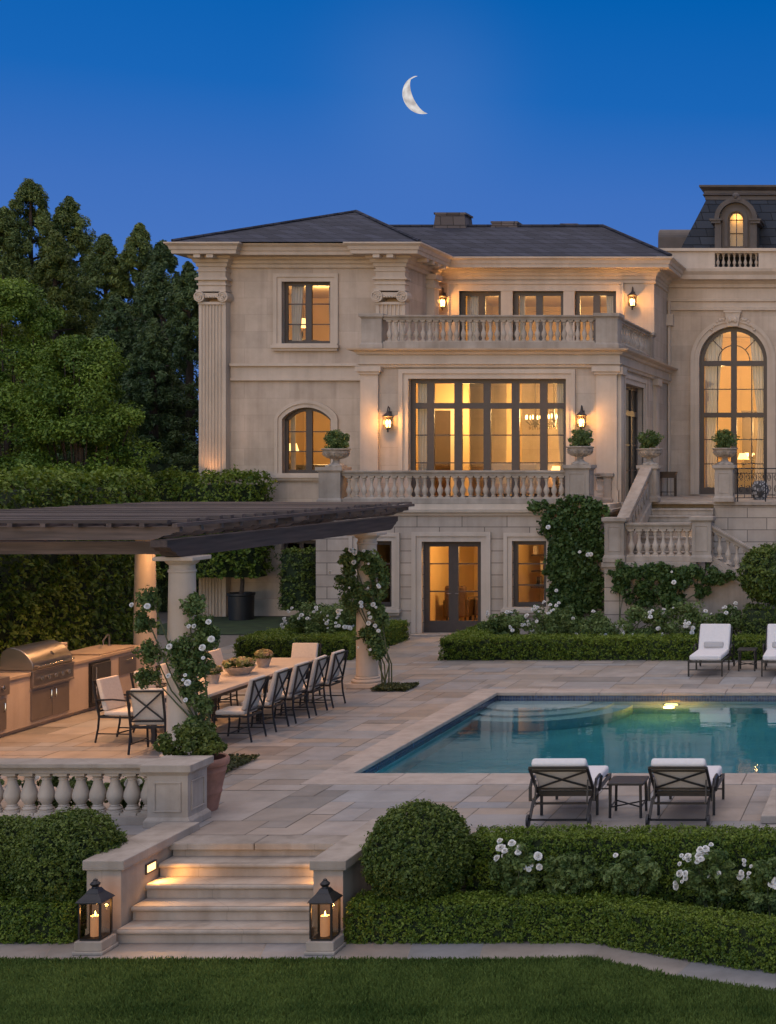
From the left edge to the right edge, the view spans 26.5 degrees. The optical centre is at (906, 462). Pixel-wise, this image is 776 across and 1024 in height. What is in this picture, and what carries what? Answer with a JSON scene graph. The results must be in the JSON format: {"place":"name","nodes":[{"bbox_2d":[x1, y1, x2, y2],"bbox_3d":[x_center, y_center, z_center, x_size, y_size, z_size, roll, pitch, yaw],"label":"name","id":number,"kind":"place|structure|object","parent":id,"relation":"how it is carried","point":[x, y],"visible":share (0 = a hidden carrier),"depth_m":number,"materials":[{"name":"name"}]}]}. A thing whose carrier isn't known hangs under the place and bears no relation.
{"place":"outdoors","nodes":[
{"label":"outdoors","id":0,"kind":"place"},
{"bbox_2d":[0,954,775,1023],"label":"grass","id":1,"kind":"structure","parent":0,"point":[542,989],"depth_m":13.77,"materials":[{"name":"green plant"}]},
{"bbox_2d":[0,611,775,834],"bbox_3d":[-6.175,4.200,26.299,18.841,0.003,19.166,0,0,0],"label":"patio","id":2,"kind":"structure","parent":0,"point":[231,812],"depth_m":21.77,"materials":[{"name":"beige stone"}]},
{"bbox_2d":[0,206,39,456],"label":"conifer tree","id":3,"kind":"object","parent":2,"relation":"on","point":[11,227],"visible":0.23,"depth_m":50.49,"materials":[{"name":"green plant"}]},
{"bbox_2d":[0,275,93,489],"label":"broadleaf tree","id":4,"kind":"object","parent":2,"relation":"on","point":[15,302],"visible":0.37,"depth_m":38.70,"materials":[{"name":"green plant"}]},
{"bbox_2d":[0,178,96,487],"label":"conifer tree","id":5,"kind":"object","parent":2,"relation":"on","point":[30,192],"visible":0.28,"depth_m":51.35,"materials":[{"name":"green plant"}]},
{"bbox_2d":[0,229,105,459],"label":"conifer tree","id":6,"kind":"object","parent":2,"relation":"on","point":[55,256],"visible":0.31,"depth_m":46.90,"materials":[{"name":"green plant"}]},
{"bbox_2d":[2,195,111,460],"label":"conifer tree","id":7,"kind":"object","parent":2,"relation":"on","point":[69,217],"visible":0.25,"depth_m":52.17,"materials":[{"name":"green plant"}]},
{"bbox_2d":[0,645,143,736],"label":"kitchen counter","id":8,"kind":"object","parent":2,"relation":"on","point":[24,705],"visible":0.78,"depth_m":24.02,"materials":[{"name":"stone"}]},
{"bbox_2d":[0,640,74,688],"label":"barbecue grill","id":9,"kind":"object","parent":8,"relation":"in","point":[46,662],"visible":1,"depth_m":23.63,"materials":[{"name":"metal"}]},
{"bbox_2d":[30,686,52,720],"bbox_3d":[-13.767,3.835,23.587,0.064,0.470,0.554,0,0,0],"label":"cabinet door","id":10,"kind":"structure","parent":8,"relation":"in","point":[40,699],"depth_m":23.57,"materials":[{"name":"wood"}]},
{"bbox_2d":[89,658,110,707],"bbox_3d":[-13.947,3.755,25.285,0.506,0.750,0.630,0,0,0],"label":"beverage fridge","id":11,"kind":"object","parent":8,"relation":"in","point":[100,669],"visible":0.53,"depth_m":25.14,"materials":[{"name":"metal"}]},
{"bbox_2d":[0,334,163,556],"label":"broadleaf tree","id":12,"kind":"object","parent":2,"relation":"on","point":[94,365],"visible":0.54,"depth_m":37.90,"materials":[{"name":"green plant"}]},
{"bbox_2d":[0,461,164,656],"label":"hedge","id":13,"kind":"object","parent":2,"relation":"on","point":[77,601],"visible":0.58,"depth_m":27.62,"materials":[{"name":"green plant"}]},
{"bbox_2d":[63,233,134,458],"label":"conifer tree","id":14,"kind":"object","parent":2,"relation":"on","point":[103,260],"visible":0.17,"depth_m":48.86,"materials":[{"name":"green plant"}]},
{"bbox_2d":[0,755,213,827],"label":"balustrade","id":15,"kind":"object","parent":2,"relation":"on","point":[174,788],"visible":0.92,"depth_m":17.21,"materials":[{"name":"stone"}]},
{"bbox_2d":[55,293,177,472],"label":"conifer tree","id":16,"kind":"object","parent":2,"relation":"on","point":[115,315],"visible":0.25,"depth_m":44.83,"materials":[{"name":"green plant"}]},
{"bbox_2d":[92,675,150,742],"bbox_3d":[-11.870,3.724,22.426,0.654,0.953,0.530,0,0,7],"label":"dining chair","id":17,"kind":"object","parent":2,"relation":"on","point":[113,701],"visible":0.72,"depth_m":22.27,"materials":[{"name":"beige fabric"}]},
{"bbox_2d":[69,222,198,461],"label":"conifer tree","id":18,"kind":"object","parent":2,"relation":"on","point":[137,242],"visible":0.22,"depth_m":48.88,"materials":[{"name":"green plant"}]},
{"bbox_2d":[126,688,165,754],"bbox_3d":[-10.948,3.724,21.569,0.528,0.953,0.654,0,0,-2],"label":"dining chair","id":19,"kind":"object","parent":2,"relation":"on","point":[148,706],"visible":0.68,"depth_m":21.33,"materials":[{"name":"beige fabric"}]},
{"bbox_2d":[106,239,198,452],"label":"conifer tree","id":20,"kind":"object","parent":2,"relation":"on","point":[155,289],"visible":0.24,"depth_m":47.29,"materials":[{"name":"green plant"}]},
{"bbox_2d":[107,317,198,468],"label":"conifer tree","id":21,"kind":"object","parent":2,"relation":"on","point":[152,346],"visible":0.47,"depth_m":42.96,"materials":[{"name":"green plant"}]},
{"bbox_2d":[124,452,198,612],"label":"hedge","id":22,"kind":"object","parent":2,"relation":"on","point":[162,586],"visible":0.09,"depth_m":41.88,"materials":[{"name":"green plant"}]},
{"bbox_2d":[142,261,198,463],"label":"conifer tree","id":23,"kind":"object","parent":2,"relation":"on","point":[185,341],"visible":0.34,"depth_m":45.34,"materials":[{"name":"green plant"}]},
{"bbox_2d":[0,502,414,756],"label":"pergola","id":24,"kind":"object","parent":2,"relation":"on","point":[144,525],"visible":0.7,"depth_m":21.91,"materials":[{"name":"wood"}]},
{"bbox_2d":[129,585,220,726],"bbox_3d":[-10.099,2.947,20.475,1.264,2.514,0.562,0,0,0],"label":"climbing rose","id":25,"kind":"object","parent":24,"relation":"attached to","point":[205,635],"visible":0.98,"depth_m":20.41,"materials":[{"name":"green plant"}]},
{"bbox_2d":[328,547,391,684],"bbox_3d":[-10.139,2.882,27.565,1.108,2.644,0.560,0,0,0],"label":"climbing rose","id":26,"kind":"object","parent":24,"relation":"attached to","point":[375,640],"visible":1,"depth_m":27.50,"materials":[{"name":"green plant"}]},
{"bbox_2d":[207,753,229,811],"bbox_3d":[-8.520,3.879,17.900,0.620,0.638,0.620,0,0,0],"label":"terracotta pot","id":27,"kind":"object","parent":2,"relation":"on","point":[216,770],"visible":0.39,"depth_m":17.80,"materials":[{"name":"orange ceramic"}]},
{"bbox_2d":[152,718,227,755],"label":"pot shrub","id":28,"kind":"object","parent":27,"relation":"in","point":[205,739],"visible":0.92,"depth_m":17.75,"materials":[{"name":"green plant"}]},
{"bbox_2d":[157,617,290,634],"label":"grass verge","id":29,"kind":"object","parent":2,"relation":"on","point":[225,625],"depth_m":38.21,"materials":[{"name":"plant"}]},
{"bbox_2d":[227,592,255,620],"bbox_3d":[-17.843,3.837,39.700,0.705,0.714,0.705,0,0,0],"label":"black planter","id":30,"kind":"object","parent":29,"relation":"on","point":[240,606],"visible":1,"depth_m":39.44,"materials":[{"name":"black"}]},
{"bbox_2d":[132,464,279,593],"bbox_3d":[-18.994,1.809,39.684,3.979,3.591,1.837,0,0,0],"label":"planter tree","id":31,"kind":"object","parent":30,"relation":"in","point":[250,563],"visible":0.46,"depth_m":39.44,"materials":[{"name":"green plant"}]},
{"bbox_2d":[275,545,315,610],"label":"clipped topiary","id":32,"kind":"object","parent":29,"relation":"on","point":[297,583],"visible":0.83,"depth_m":38.76,"materials":[{"name":"green plant"}]},
{"bbox_2d":[151,658,313,743],"bbox_3d":[-10.900,3.821,24.075,1.040,0.753,4.250,0,0,0],"label":"dining table","id":33,"kind":"object","parent":2,"relation":"on","point":[228,683],"visible":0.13,"depth_m":23.88,"materials":[{"name":"stone"}]},
{"bbox_2d":[125,835,347,849],"bbox_3d":[-5.550,4.236,16.518,20.892,0.079,0.372,0,0,0],"label":"patio edge","id":34,"kind":"object","parent":2,"relation":"on","point":[257,842],"visible":0.15,"depth_m":16.36,"materials":[{"name":"stone"}]},
{"bbox_2d":[213,675,269,742],"bbox_3d":[-10.109,3.724,22.480,0.654,0.953,0.528,0,0,0],"label":"dining chair","id":35,"kind":"object","parent":2,"relation":"on","point":[252,697],"visible":0.98,"depth_m":22.33,"materials":[{"name":"beige fabric"}]},
{"bbox_2d":[237,667,291,731],"bbox_3d":[-10.109,3.724,23.322,0.654,0.953,0.528,0,0,-2],"label":"dining chair","id":36,"kind":"object","parent":2,"relation":"on","point":[276,687],"visible":0.82,"depth_m":23.21,"materials":[{"name":"beige fabric"}]},
{"bbox_2d":[259,661,312,723],"bbox_3d":[-10.099,3.724,24.098,0.654,0.953,0.528,0,0,2],"label":"dining chair","id":37,"kind":"object","parent":2,"relation":"on","point":[298,675],"visible":0.69,"depth_m":24.01,"materials":[{"name":"beige fabric"}]},
{"bbox_2d":[280,655,330,715],"bbox_3d":[-10.089,3.724,24.842,0.654,0.953,0.528,0,0,-2],"label":"dining chair","id":38,"kind":"object","parent":2,"relation":"on","point":[318,667],"visible":0.73,"depth_m":24.73,"materials":[{"name":"beige fabric"}]},
{"bbox_2d":[280,600,337,634],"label":"rose bush","id":39,"kind":"object","parent":2,"relation":"on","point":[299,620],"visible":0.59,"depth_m":33.25,"materials":[{"name":"green plant"}]},
{"bbox_2d":[232,619,409,659],"bbox_3d":[-13.079,3.936,33.351,2.631,0.573,3.883,0,0,0],"label":"hedge","id":40,"kind":"object","parent":2,"relation":"on","point":[279,641],"visible":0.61,"depth_m":31.61,"materials":[{"name":"green plant"}]},
{"bbox_2d":[299,649,348,707],"bbox_3d":[-10.079,3.724,25.598,0.654,0.953,0.528,0,0,2],"label":"dining chair","id":41,"kind":"object","parent":2,"relation":"on","point":[336,660],"visible":0.68,"depth_m":25.50,"materials":[{"name":"beige fabric"}]},
{"bbox_2d":[302,602,355,634],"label":"rose bush","id":42,"kind":"object","parent":2,"relation":"on","point":[339,621],"visible":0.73,"depth_m":32.85,"materials":[{"name":"green plant"}]},
{"bbox_2d":[163,185,775,635],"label":"mansion","id":43,"kind":"structure","parent":2,"relation":"on","point":[705,281],"depth_m":40.71,"materials":[{"name":"stone"}]},
{"bbox_2d":[291,286,303,340],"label":"curtain","id":44,"kind":"object","parent":43,"relation":"hanging from","point":[297,292],"visible":0.8,"depth_m":41.11,"materials":[{"name":"fabric"}]},
{"bbox_2d":[271,400,337,479],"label":"window","id":45,"kind":"structure","parent":43,"relation":"in","point":[309,406],"depth_m":40.67,"materials":[{"name":"brown metal"}]},
{"bbox_2d":[270,273,339,350],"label":"window","id":46,"kind":"structure","parent":43,"relation":"in","point":[309,280],"depth_m":40.67,"materials":[{"name":"beige stone"}]},
{"bbox_2d":[349,533,401,614],"bbox_3d":[-12.983,2.710,36.173,1.316,2.009,0.390,0,0,0],"label":"window","id":47,"kind":"structure","parent":43,"relation":"in","point":[392,607],"depth_m":36.11,"materials":[{"name":"beige stone"}]},
{"bbox_2d":[418,384,426,495],"bbox_3d":[-12.445,-0.699,38.202,0.324,3.299,0.074,0,0,0],"label":"curtain","id":48,"kind":"object","parent":43,"relation":"hanging from","point":[422,425],"visible":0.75,"depth_m":38.20,"materials":[{"name":"fabric"}]},
{"bbox_2d":[435,411,450,495],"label":"dark doorway","id":49,"kind":"structure","parent":43,"relation":"in","point":[442,418],"depth_m":40.96,"materials":[{"name":"brown glass"}]},
{"bbox_2d":[411,532,490,633],"bbox_3d":[-11.107,2.920,36.222,1.926,2.479,0.291,0,0,0],"label":"french door","id":50,"kind":"structure","parent":43,"relation":"in","point":[453,540],"depth_m":36.11,"materials":[{"name":"beige stone"}]},
{"bbox_2d":[443,586,473,619],"bbox_3d":[-11.656,3.659,38.518,0.670,0.978,0.760,0,0,-3],"label":"armchair","id":51,"kind":"object","parent":43,"relation":"in","point":[466,605],"visible":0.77,"depth_m":38.16,"materials":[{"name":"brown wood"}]},
{"bbox_2d":[315,465,613,503],"bbox_3d":[-10.916,0.522,36.914,6.953,0.953,1.852,0,0,0],"label":"balustrade","id":52,"kind":"object","parent":43,"relation":"on","point":[334,484],"visible":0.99,"depth_m":36.16,"materials":[{"name":"stone"}]},
{"bbox_2d":[461,292,500,340],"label":"window","id":53,"kind":"structure","parent":43,"relation":"in","point":[481,295],"depth_m":43.44,"materials":[{"name":"brown metal"}]},
{"bbox_2d":[398,369,575,496],"bbox_3d":[-10.693,-0.719,37.845,4.501,3.339,0.312,0,0,0],"label":"window","id":54,"kind":"structure","parent":43,"relation":"in","point":[458,377],"depth_m":37.93,"materials":[{"name":"brown metal"}]},
{"bbox_2d":[358,313,656,358],"bbox_3d":[-10.635,-3.378,40.456,6.690,0.895,5.511,0,0,0],"label":"balustrade","id":55,"kind":"object","parent":43,"relation":"on","point":[611,329],"visible":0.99,"depth_m":37.84,"materials":[{"name":"stone"}]},
{"bbox_2d":[501,533,551,614],"bbox_3d":[-9.209,2.710,36.173,1.316,2.009,0.390,0,0,0],"label":"window","id":56,"kind":"structure","parent":43,"relation":"in","point":[518,538],"depth_m":36.11,"materials":[{"name":"beige stone"}]},
{"bbox_2d":[514,292,562,340],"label":"window","id":57,"kind":"structure","parent":43,"relation":"in","point":[539,295],"depth_m":43.44,"materials":[{"name":"brown metal"}]},
{"bbox_2d":[526,494,610,633],"bbox_3d":[-8.190,2.489,35.905,2.054,3.489,0.518,0,0,0],"label":"wall ivy","id":58,"kind":"object","parent":43,"relation":"attached to","point":[570,552],"depth_m":35.84,"materials":[{"name":"green plant"}]},
{"bbox_2d":[576,292,615,341],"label":"window","id":59,"kind":"structure","parent":43,"relation":"in","point":[596,295],"depth_m":43.44,"materials":[{"name":"brown metal"}]},
{"bbox_2d":[624,374,646,499],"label":"door","id":60,"kind":"structure","parent":43,"relation":"in","point":[629,379],"depth_m":40.50,"materials":[{"name":"brown metal"}]},
{"bbox_2d":[705,334,722,486],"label":"curtain","id":61,"kind":"object","parent":43,"relation":"hanging from","point":[714,350],"visible":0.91,"depth_m":46.17,"materials":[{"name":"fabric"}]},
{"bbox_2d":[712,465,736,501],"bbox_3d":[-4.679,0.523,38.115,0.580,0.950,0.580,0,0,0],"label":"urn pedestal","id":62,"kind":"object","parent":43,"relation":"on","point":[724,483],"visible":1,"depth_m":37.88,"materials":[{"name":"stone"}]},
{"bbox_2d":[690,310,775,493],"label":"window","id":63,"kind":"structure","parent":43,"relation":"in","point":[732,320],"depth_m":45.66,"materials":[{"name":"brown metal"}]},
{"bbox_2d":[741,411,757,481],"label":"door frame","id":64,"kind":"object","parent":43,"relation":"in","point":[746,433],"visible":0.17,"depth_m":50.05,"materials":[{"name":"brown wood"}]},
{"bbox_2d":[750,337,763,480],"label":"curtain","id":65,"kind":"object","parent":43,"relation":"hanging from","point":[758,371],"visible":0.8,"depth_m":46.18,"materials":[{"name":"fabric"}]},
{"bbox_2d":[477,609,531,635],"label":"rose bush","id":66,"kind":"object","parent":2,"relation":"on","point":[509,621],"visible":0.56,"depth_m":33.05,"materials":[{"name":"green plant"}]},
{"bbox_2d":[300,689,775,785],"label":"pool coping","id":67,"kind":"object","parent":2,"relation":"on","point":[349,771],"visible":0.86,"depth_m":21.26,"materials":[{"name":"stone"}]},
{"bbox_2d":[524,600,579,635],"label":"rose bush","id":68,"kind":"object","parent":2,"relation":"on","point":[563,621],"visible":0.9,"depth_m":33.23,"materials":[{"name":"green plant"}]},
{"bbox_2d":[525,758,611,827],"bbox_3d":[-4.016,3.800,17.735,0.788,0.785,1.560,0,0,-1],"label":"sun lounger","id":69,"kind":"object","parent":2,"relation":"on","point":[556,777],"visible":0.95,"depth_m":17.20,"materials":[{"name":"metal"}]},
{"bbox_2d":[568,610,625,635],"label":"rose bush","id":70,"kind":"object","parent":2,"relation":"on","point":[600,623],"visible":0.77,"depth_m":32.86,"materials":[{"name":"green plant"}]},
{"bbox_2d":[437,620,772,660],"bbox_3d":[-3.716,3.930,33.344,12.615,0.587,3.903,0,0,0],"label":"hedge","id":71,"kind":"object","parent":2,"relation":"on","point":[475,642],"visible":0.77,"depth_m":31.56,"materials":[{"name":"green plant"}]},
{"bbox_2d":[607,776,648,817],"bbox_3d":[-3.322,3.988,17.680,0.430,0.415,0.430,0,0,0],"label":"side table","id":72,"kind":"object","parent":2,"relation":"on","point":[617,781],"visible":0.96,"depth_m":17.60,"materials":[{"name":"metal"}]},
{"bbox_2d":[616,605,667,635],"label":"rose bush","id":73,"kind":"object","parent":2,"relation":"on","point":[651,616],"visible":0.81,"depth_m":33.13,"materials":[{"name":"green plant"}]},
{"bbox_2d":[652,598,714,635],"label":"rose bush","id":74,"kind":"object","parent":2,"relation":"on","point":[691,616],"visible":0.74,"depth_m":33.08,"materials":[{"name":"green plant"}]},
{"bbox_2d":[645,758,724,825],"bbox_3d":[-2.622,3.800,17.735,0.788,0.785,1.560,0,0,1],"label":"sun lounger","id":75,"kind":"object","parent":2,"relation":"on","point":[685,777],"visible":0.91,"depth_m":17.20,"materials":[{"name":"metal"}]},
{"bbox_2d":[601,501,774,633],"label":"terrace staircase","id":76,"kind":"structure","parent":2,"relation":"on","point":[731,592],"depth_m":34.73,"materials":[{"name":"stone"}]},
{"bbox_2d":[617,465,661,553],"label":"stair parapet","id":77,"kind":"structure","parent":76,"relation":"on","point":[642,496],"depth_m":37.14,"materials":[{"name":"stone"}]},
{"bbox_2d":[606,559,735,634],"bbox_3d":[-5.486,3.224,34.506,3.073,1.974,0.500,0,0,0],"label":"wall ivy","id":78,"kind":"object","parent":76,"relation":"attached to","point":[669,578],"depth_m":34.48,"materials":[{"name":"green plant"}]},
{"bbox_2d":[601,516,752,575],"bbox_3d":[-4.473,2.508,34.903,5.330,2.494,0.580,0,0,0],"label":"balustrade","id":79,"kind":"object","parent":76,"relation":"on","point":[618,529],"visible":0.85,"depth_m":34.76,"materials":[{"name":"stone"}]},
{"bbox_2d":[688,624,734,676],"bbox_3d":[-3.930,3.746,29.840,0.788,0.894,1.610,0,0,2],"label":"sun lounger","id":80,"kind":"object","parent":2,"relation":"on","point":[715,632],"visible":1,"depth_m":30.14,"materials":[{"name":"fabric"}]},
{"bbox_2d":[701,601,743,634],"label":"rose bush","id":81,"kind":"object","parent":2,"relation":"on","point":[733,620],"visible":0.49,"depth_m":33.12,"materials":[{"name":"green plant"}]},
{"bbox_2d":[736,542,775,605],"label":"topiary tree","id":82,"kind":"object","parent":2,"relation":"on","point":[756,579],"visible":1,"depth_m":32.86,"materials":[{"name":"green plant"}]},
{"bbox_2d":[740,601,775,635],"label":"hedge","id":83,"kind":"object","parent":2,"relation":"on","point":[756,619],"visible":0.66,"depth_m":32.66,"materials":[{"name":"green plant"}]},
{"bbox_2d":[0,940,775,989],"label":"path","id":84,"kind":"structure","parent":0,"point":[674,966],"depth_m":14.96,"materials":[{"name":"beige stone"}]},
{"bbox_2d":[72,934,117,954],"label":"lantern block","id":85,"kind":"structure","parent":84,"relation":"on","point":[105,945],"depth_m":14.88,"materials":[{"name":"stone"}]},
{"bbox_2d":[76,878,114,940],"bbox_3d":[-8.234,4.517,15.024,0.267,0.600,0.267,0,0,0],"label":"candle lantern","id":86,"kind":"object","parent":85,"relation":"on","point":[95,894],"visible":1,"depth_m":14.96,"materials":[{"name":"metal"}]},
{"bbox_2d":[82,822,199,940],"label":"cheek wall","id":87,"kind":"structure","parent":84,"relation":"on","point":[121,876],"depth_m":15.54,"materials":[{"name":"stone"}]},
{"bbox_2d":[116,849,324,942],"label":"garden steps","id":88,"kind":"structure","parent":84,"relation":"on","point":[230,896],"depth_m":15.73,"materials":[{"name":"stone"}]},
{"bbox_2d":[304,934,345,954],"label":"lantern block","id":89,"kind":"structure","parent":84,"relation":"on","point":[335,945],"depth_m":14.88,"materials":[{"name":"stone"}]},
{"bbox_2d":[307,878,342,940],"bbox_3d":[-5.902,4.517,15.024,0.267,0.600,0.267,0,0,0],"label":"candle lantern","id":90,"kind":"object","parent":89,"relation":"on","point":[325,894],"visible":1,"depth_m":14.95,"materials":[{"name":"metal"}]},
{"bbox_2d":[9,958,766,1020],"bbox_3d":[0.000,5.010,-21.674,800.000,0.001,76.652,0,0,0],"label":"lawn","id":91,"kind":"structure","parent":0,"point":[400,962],"depth_m":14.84,"materials":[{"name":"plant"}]},
{"bbox_2d":[309,819,381,939],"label":"cheek wall","id":92,"kind":"structure","parent":91,"relation":"on","point":[337,865],"depth_m":15.41,"materials":[{"name":"stone"}]},
{"bbox_2d":[0,0,775,439],"label":"sky","id":93,"kind":"structure","parent":0,"point":[175,118],"materials":[{"name":"blue"}]},
{"bbox_2d":[370,700,775,773],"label":"pool water","id":94,"kind":"structure","parent":0,"point":[614,736],"depth_m":23.34,"materials":[{"name":"teal liquid"}]},
{"label":"flower bed","id":95,"kind":"structure","parent":0,"visible":0},
{"bbox_2d":[0,814,37,898],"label":"boxwood ball","id":96,"kind":"object","parent":95,"relation":"on","point":[11,828],"visible":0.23,"depth_m":15.67,"materials":[{"name":"green plant"}]},
{"bbox_2d":[0,891,86,944],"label":"hedge","id":97,"kind":"object","parent":95,"relation":"on","point":[27,921],"visible":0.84,"depth_m":15.26,"materials":[{"name":"green plant"}]},
{"bbox_2d":[2,805,127,904],"bbox_3d":[-8.963,4.268,15.841,1.202,1.177,1.232,0,0,0],"label":"boxwood ball","id":98,"kind":"object","parent":95,"relation":"on","point":[57,849],"visible":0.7,"depth_m":15.46,"materials":[{"name":"green plant"}]},
{"bbox_2d":[358,798,476,902],"bbox_3d":[-5.180,4.157,15.716,1.208,1.176,1.215,0,0,0],"label":"boxwood ball","id":99,"kind":"object","parent":95,"relation":"on","point":[420,849],"visible":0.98,"depth_m":15.39,"materials":[{"name":"green plant"}]},
{"bbox_2d":[487,838,542,897],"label":"rose bush","id":100,"kind":"object","parent":95,"relation":"on","point":[519,857],"visible":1,"depth_m":15.54,"materials":[{"name":"green plant"}]},
{"bbox_2d":[342,888,775,973],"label":"hedge","id":101,"kind":"object","parent":95,"relation":"on","point":[640,925],"visible":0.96,"depth_m":15.24,"materials":[{"name":"green plant"}]},
{"bbox_2d":[542,852,596,898],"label":"rose bush","id":102,"kind":"object","parent":95,"relation":"on","point":[574,875],"visible":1,"depth_m":15.54,"materials":[{"name":"green plant"}]},
{"bbox_2d":[465,822,775,920],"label":"hedge","id":103,"kind":"object","parent":95,"relation":"on","point":[663,847],"visible":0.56,"depth_m":15.96,"materials":[{"name":"green plant"}]},
{"bbox_2d":[594,848,660,899],"bbox_3d":[-2.938,4.514,15.605,0.717,0.880,0.424,0,0,0],"label":"rose bush","id":104,"kind":"object","parent":95,"relation":"on","point":[612,874],"visible":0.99,"depth_m":15.54,"materials":[{"name":"green plant"}]},
{"bbox_2d":[672,842,749,914],"bbox_3d":[-2.044,4.468,15.510,0.811,0.972,0.392,0,0,0],"label":"rose bush","id":105,"kind":"object","parent":95,"relation":"on","point":[704,857],"visible":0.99,"depth_m":15.46,"materials":[{"name":"green plant"}]},
{"bbox_2d":[740,857,775,919],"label":"rose bush","id":106,"kind":"object","parent":95,"relation":"on","point":[759,903],"visible":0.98,"depth_m":15.35,"materials":[{"name":"green plant"}]},
{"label":"pool shell","id":107,"kind":"structure","parent":0,"visible":0},
{"bbox_2d":[362,695,775,772],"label":"waterline tiles","id":108,"kind":"object","parent":107,"relation":"attached to","point":[416,743],"visible":0.22,"depth_m":27.05,"materials":[{"name":"tile"}]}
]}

